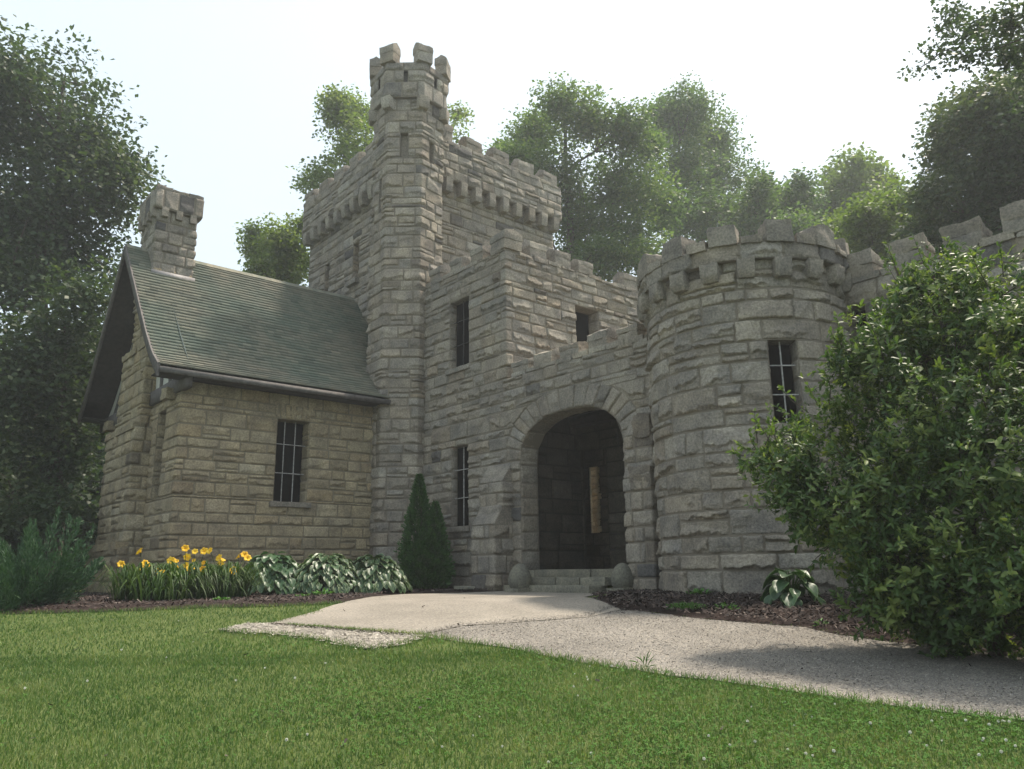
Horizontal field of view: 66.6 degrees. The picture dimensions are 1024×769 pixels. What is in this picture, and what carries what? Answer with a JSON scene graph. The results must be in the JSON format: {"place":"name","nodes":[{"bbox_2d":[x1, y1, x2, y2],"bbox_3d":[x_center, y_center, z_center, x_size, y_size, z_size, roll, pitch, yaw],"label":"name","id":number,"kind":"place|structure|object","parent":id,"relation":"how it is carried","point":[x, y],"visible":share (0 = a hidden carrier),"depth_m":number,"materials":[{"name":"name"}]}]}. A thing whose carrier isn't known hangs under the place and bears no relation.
{"place":"outdoors","nodes":[
{"label":"outdoors","id":0,"kind":"place"},
{"bbox_2d":[270,591,618,632],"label":"patio","id":1,"kind":"structure","parent":0,"point":[406,612],"depth_m":10.96,"materials":[{"name":"beige concrete"}]},
{"bbox_2d":[504,569,612,592],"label":"stone steps","id":2,"kind":"structure","parent":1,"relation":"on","point":[572,580],"depth_m":15.85,"materials":[{"name":"grey stone"}]},
{"bbox_2d":[0,585,1023,768],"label":"ground","id":3,"kind":"structure","parent":0,"point":[222,747],"depth_m":5.84,"materials":[{"name":"green plant"}]},
{"bbox_2d":[0,480,96,588],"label":"understory shrub","id":4,"kind":"object","parent":3,"relation":"on","point":[11,529],"visible":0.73,"depth_m":20.08,"materials":[{"name":"green plant"}]},
{"bbox_2d":[0,306,108,584],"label":"woodland tree","id":5,"kind":"object","parent":3,"relation":"on","point":[96,497],"visible":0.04,"depth_m":28.51,"materials":[{"name":"green plant"}]},
{"bbox_2d":[0,251,119,573],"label":"broadleaf tree","id":6,"kind":"object","parent":3,"relation":"on","point":[37,373],"visible":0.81,"depth_m":23.10,"materials":[{"name":"green plant"}]},
{"bbox_2d":[0,14,171,587],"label":"tall tree","id":7,"kind":"object","parent":3,"relation":"on","point":[38,220],"visible":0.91,"depth_m":26.80,"materials":[{"name":"green plant"}]},
{"bbox_2d":[64,311,109,586],"bbox_3d":[-16.672,2.197,33.194,8.145,14.020,8.761,0,-13,-2],"label":"woodland tree","id":8,"kind":"object","parent":3,"relation":"on","point":[94,464],"depth_m":31.23,"materials":[{"name":"green plant"}]},
{"bbox_2d":[0,589,490,613],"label":"mulch bed","id":9,"kind":"object","parent":3,"relation":"on","point":[124,607],"visible":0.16,"depth_m":12.08,"materials":[{"name":"brown soil"}]},
{"bbox_2d":[0,592,20,611],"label":"shrub","id":10,"kind":"object","parent":9,"relation":"on","point":[10,605],"visible":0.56,"depth_m":11.46,"materials":[{"name":"green plant"}]},
{"bbox_2d":[0,506,105,608],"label":"juniper bush","id":11,"kind":"object","parent":9,"relation":"on","point":[34,579],"visible":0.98,"depth_m":12.11,"materials":[{"name":"green plant"}]},
{"bbox_2d":[87,548,197,599],"bbox_3d":[-6.375,3.309,13.525,2.130,0.928,2.086,10,-17,-39],"label":"daylily clump","id":12,"kind":"object","parent":9,"relation":"on","point":[124,574],"visible":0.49,"depth_m":13.15,"materials":[{"name":"green plant"}]},
{"bbox_2d":[112,560,216,600],"bbox_3d":[-5.845,3.300,13.068,1.732,0.722,1.850,10,-17,-39],"label":"daylily clump","id":13,"kind":"object","parent":9,"relation":"on","point":[162,593],"visible":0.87,"depth_m":12.79,"materials":[{"name":"green plant"}]},
{"bbox_2d":[124,545,240,598],"bbox_3d":[-5.698,3.308,13.628,2.130,0.961,2.210,10,-17,-39],"label":"daylily clump","id":14,"kind":"object","parent":9,"relation":"on","point":[188,568],"visible":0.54,"depth_m":13.28,"materials":[{"name":"green plant"}]},
{"bbox_2d":[213,596,230,599],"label":"weed tuft","id":15,"kind":"object","parent":9,"relation":"on","point":[223,598],"visible":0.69,"depth_m":12.58,"materials":[{"name":"green plant"}]},
{"bbox_2d":[188,547,281,597],"bbox_3d":[-5.110,3.413,14.051,2.090,0.940,1.987,0,-13,-2],"label":"daylily clump","id":16,"kind":"object","parent":9,"relation":"on","point":[236,581],"visible":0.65,"depth_m":13.80,"materials":[{"name":"green plant"}]},
{"bbox_2d":[241,551,304,594],"bbox_3d":[-4.926,3.919,16.024,1.533,0.957,1.574,10,-17,-39],"label":"hosta plant","id":17,"kind":"object","parent":9,"relation":"on","point":[283,567],"visible":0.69,"depth_m":15.61,"materials":[{"name":"green plant"}]},
{"bbox_2d":[311,587,332,594],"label":"weed tuft","id":18,"kind":"object","parent":9,"relation":"on","point":[316,592],"visible":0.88,"depth_m":14.98,"materials":[{"name":"green plant"}]},
{"bbox_2d":[291,553,361,593],"bbox_3d":[-3.879,3.977,16.244,1.727,0.908,1.728,10,-17,-39],"label":"hosta plant","id":19,"kind":"object","parent":9,"relation":"on","point":[315,572],"visible":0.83,"depth_m":15.78,"materials":[{"name":"green plant"}]},
{"bbox_2d":[332,553,411,593],"bbox_3d":[-2.970,4.091,16.745,1.706,0.907,1.688,10,-17,-39],"label":"hosta plant","id":20,"kind":"object","parent":9,"relation":"on","point":[386,568],"visible":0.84,"depth_m":16.28,"materials":[{"name":"green plant"}]},
{"bbox_2d":[394,473,455,588],"bbox_3d":[-2.130,3.630,19.082,1.458,2.973,1.630,10,-17,-39],"label":"conical evergreen","id":21,"kind":"object","parent":9,"relation":"on","point":[425,557],"visible":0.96,"depth_m":18.82,"materials":[{"name":"green plant"}]},
{"bbox_2d":[454,586,474,589],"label":"splash slab","id":22,"kind":"structure","parent":9,"relation":"on","point":[464,587],"depth_m":17.06,"materials":[{"name":"concrete"}]},
{"bbox_2d":[233,209,310,286],"bbox_3d":[-10.927,0.205,35.221,3.915,17.386,6.951,10,-17,-39],"label":"maple tree","id":23,"kind":"object","parent":3,"relation":"on","point":[283,250],"visible":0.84,"depth_m":35.09,"materials":[{"name":"green plant"}]},
{"bbox_2d":[209,622,432,648],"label":"limestone chips","id":24,"kind":"object","parent":3,"relation":"on","point":[314,631],"visible":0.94,"depth_m":9.12,"materials":[{"name":"beige gravel"}]},
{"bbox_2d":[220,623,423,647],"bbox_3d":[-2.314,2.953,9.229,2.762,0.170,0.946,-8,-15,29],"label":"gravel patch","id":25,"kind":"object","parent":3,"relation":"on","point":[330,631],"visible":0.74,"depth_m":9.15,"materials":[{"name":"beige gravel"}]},
{"bbox_2d":[272,623,410,633],"bbox_3d":[-2.111,2.966,9.488,2.157,0.092,0.090,-7,-15,25],"label":"soil gap","id":26,"kind":"object","parent":3,"relation":"on","point":[337,628],"visible":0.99,"depth_m":9.46,"materials":[{"name":"brown soil"}]},
{"bbox_2d":[285,80,474,201],"bbox_3d":[-6.705,-3.820,39.148,9.922,26.923,7.215,0,-13,-4],"label":"maple tree","id":27,"kind":"object","parent":3,"relation":"on","point":[339,109],"visible":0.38,"depth_m":39.26,"materials":[{"name":"green plant"}]},
{"bbox_2d":[0,631,1023,768],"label":"clover","id":28,"kind":"object","parent":3,"relation":"on","point":[785,723],"visible":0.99,"depth_m":5.39,"materials":[{"name":"green plant"}]},
{"bbox_2d":[2,587,1023,654],"bbox_3d":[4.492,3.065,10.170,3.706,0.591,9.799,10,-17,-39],"label":"mulch bed","id":29,"kind":"object","parent":3,"relation":"on","point":[827,628],"visible":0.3,"depth_m":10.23,"materials":[{"name":"brown wood"}]},
{"bbox_2d":[666,601,707,609],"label":"weed tuft","id":30,"kind":"object","parent":29,"relation":"on","point":[688,605],"visible":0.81,"depth_m":10.59,"materials":[{"name":"green plant"}]},
{"bbox_2d":[685,588,709,593],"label":"weed tuft","id":31,"kind":"object","parent":29,"relation":"on","point":[696,590],"visible":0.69,"depth_m":12.21,"materials":[{"name":"green plant"}]},
{"bbox_2d":[715,602,738,608],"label":"weed tuft","id":32,"kind":"object","parent":29,"relation":"on","point":[727,606],"visible":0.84,"depth_m":10.52,"materials":[{"name":"green plant"}]},
{"bbox_2d":[760,567,825,607],"bbox_3d":[3.914,2.904,10.997,0.847,0.640,0.870,4,-14,-18],"label":"hosta plant","id":33,"kind":"object","parent":29,"relation":"on","point":[783,589],"visible":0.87,"depth_m":10.83,"materials":[{"name":"green plant"}]},
{"bbox_2d":[505,564,531,591],"bbox_3d":[0.166,4.092,16.348,0.564,0.652,0.516,10,-17,-39],"label":"guard stone","id":34,"kind":"object","parent":3,"relation":"on","point":[519,578],"visible":0.8,"depth_m":16.16,"materials":[{"name":"stone"}]},
{"bbox_2d":[77,42,1023,595],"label":"castle","id":35,"kind":"structure","parent":3,"relation":"on","point":[481,354],"depth_m":19.65,"materials":[{"name":"grey stone"}]},
{"bbox_2d":[269,421,310,507],"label":"window","id":36,"kind":"structure","parent":35,"relation":"in","point":[289,446],"depth_m":20.31,"materials":[{"name":"black glass"}]},
{"bbox_2d":[446,446,470,532],"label":"window","id":37,"kind":"structure","parent":35,"relation":"in","point":[463,455],"depth_m":20.15,"materials":[{"name":"black glass"}]},
{"bbox_2d":[445,301,471,375],"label":"window","id":38,"kind":"structure","parent":35,"relation":"in","point":[462,346],"depth_m":21.19,"materials":[{"name":"black glass"}]},
{"bbox_2d":[575,312,588,341],"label":"window","id":39,"kind":"structure","parent":35,"relation":"in","point":[582,330],"depth_m":21.92,"materials":[{"name":"black glass"}]},
{"bbox_2d":[768,342,807,430],"bbox_3d":[4.469,0.028,12.966,0.718,1.641,0.718,-1,-13,-1],"label":"window","id":40,"kind":"structure","parent":35,"relation":"in","point":[780,362],"depth_m":13.00,"materials":[{"name":"black glass"}]},
{"bbox_2d":[851,310,867,355],"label":"window","id":41,"kind":"structure","parent":35,"relation":"in","point":[857,313],"depth_m":14.02,"materials":[{"name":"black"}]},
{"bbox_2d":[482,71,705,281],"bbox_3d":[3.945,-3.357,37.985,12.081,25.265,8.290,0,-13,-3],"label":"maple tree","id":42,"kind":"object","parent":3,"relation":"on","point":[623,187],"visible":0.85,"depth_m":38.33,"materials":[{"name":"green plant"}]},
{"bbox_2d":[606,563,633,591],"bbox_3d":[2.121,3.745,14.954,0.510,0.632,0.505,10,-17,-39],"label":"guard stone","id":43,"kind":"object","parent":3,"relation":"on","point":[622,577],"visible":0.74,"depth_m":14.81,"materials":[{"name":"stone"}]},
{"bbox_2d":[636,70,762,249],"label":"domed tree","id":44,"kind":"object","parent":3,"relation":"on","point":[699,162],"visible":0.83,"depth_m":47.18,"materials":[{"name":"green plant"}]},
{"bbox_2d":[716,160,798,237],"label":"broadleaf tree","id":45,"kind":"object","parent":3,"relation":"on","point":[765,191],"visible":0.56,"depth_m":43.17,"materials":[{"name":"green plant"}]},
{"bbox_2d":[766,200,828,234],"bbox_3d":[16.206,-0.451,37.323,7.400,18.921,6.100,4,-14,-19],"label":"broadleaf tree","id":46,"kind":"object","parent":3,"relation":"on","point":[799,223],"visible":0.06,"depth_m":39.20,"materials":[{"name":"green plant"}]},
{"bbox_2d":[777,162,831,230],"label":"broadleaf tree","id":47,"kind":"object","parent":3,"relation":"on","point":[798,185],"visible":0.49,"depth_m":44.28,"materials":[{"name":"green plant"}]},
{"bbox_2d":[813,141,917,229],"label":"round topped tree","id":48,"kind":"object","parent":3,"relation":"on","point":[857,169],"visible":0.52,"depth_m":46.67,"materials":[{"name":"green plant"}]},
{"bbox_2d":[813,177,921,266],"bbox_3d":[13.542,-0.514,27.835,4.608,14.706,5.988,-2,-14,5],"label":"young tree","id":49,"kind":"object","parent":3,"relation":"on","point":[867,221],"visible":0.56,"depth_m":27.44,"materials":[{"name":"green plant"}]},
{"bbox_2d":[725,233,1023,660],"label":"evergreen bush","id":50,"kind":"object","parent":3,"relation":"on","point":[935,599],"visible":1,"depth_m":7.72,"materials":[{"name":"green plant"}]},
{"bbox_2d":[884,58,1023,254],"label":"broadleaf tree","id":51,"kind":"object","parent":3,"relation":"on","point":[980,129],"visible":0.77,"depth_m":22.71,"materials":[{"name":"green plant"}]},
{"bbox_2d":[896,0,1023,115],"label":"overhanging tree","id":52,"kind":"object","parent":3,"relation":"on","point":[1011,48],"visible":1,"depth_m":13.93,"materials":[{"name":"green plant"}]},
{"bbox_2d":[0,0,1023,352],"label":"sky","id":53,"kind":"structure","parent":0,"point":[226,91],"materials":[{"name":"white"}]},
{"bbox_2d":[418,603,1023,718],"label":"path","id":54,"kind":"structure","parent":0,"point":[744,665],"depth_m":7.58,"materials":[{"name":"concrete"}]},
{"bbox_2d":[33,593,1010,765],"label":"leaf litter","id":55,"kind":"object","parent":54,"relation":"on","point":[598,680],"visible":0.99,"depth_m":6.49,"materials":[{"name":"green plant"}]},
{"bbox_2d":[630,650,653,667],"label":"weed tuft","id":56,"kind":"object","parent":54,"relation":"on","point":[644,659],"visible":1,"depth_m":7.09,"materials":[{"name":"green plant"}]}
]}

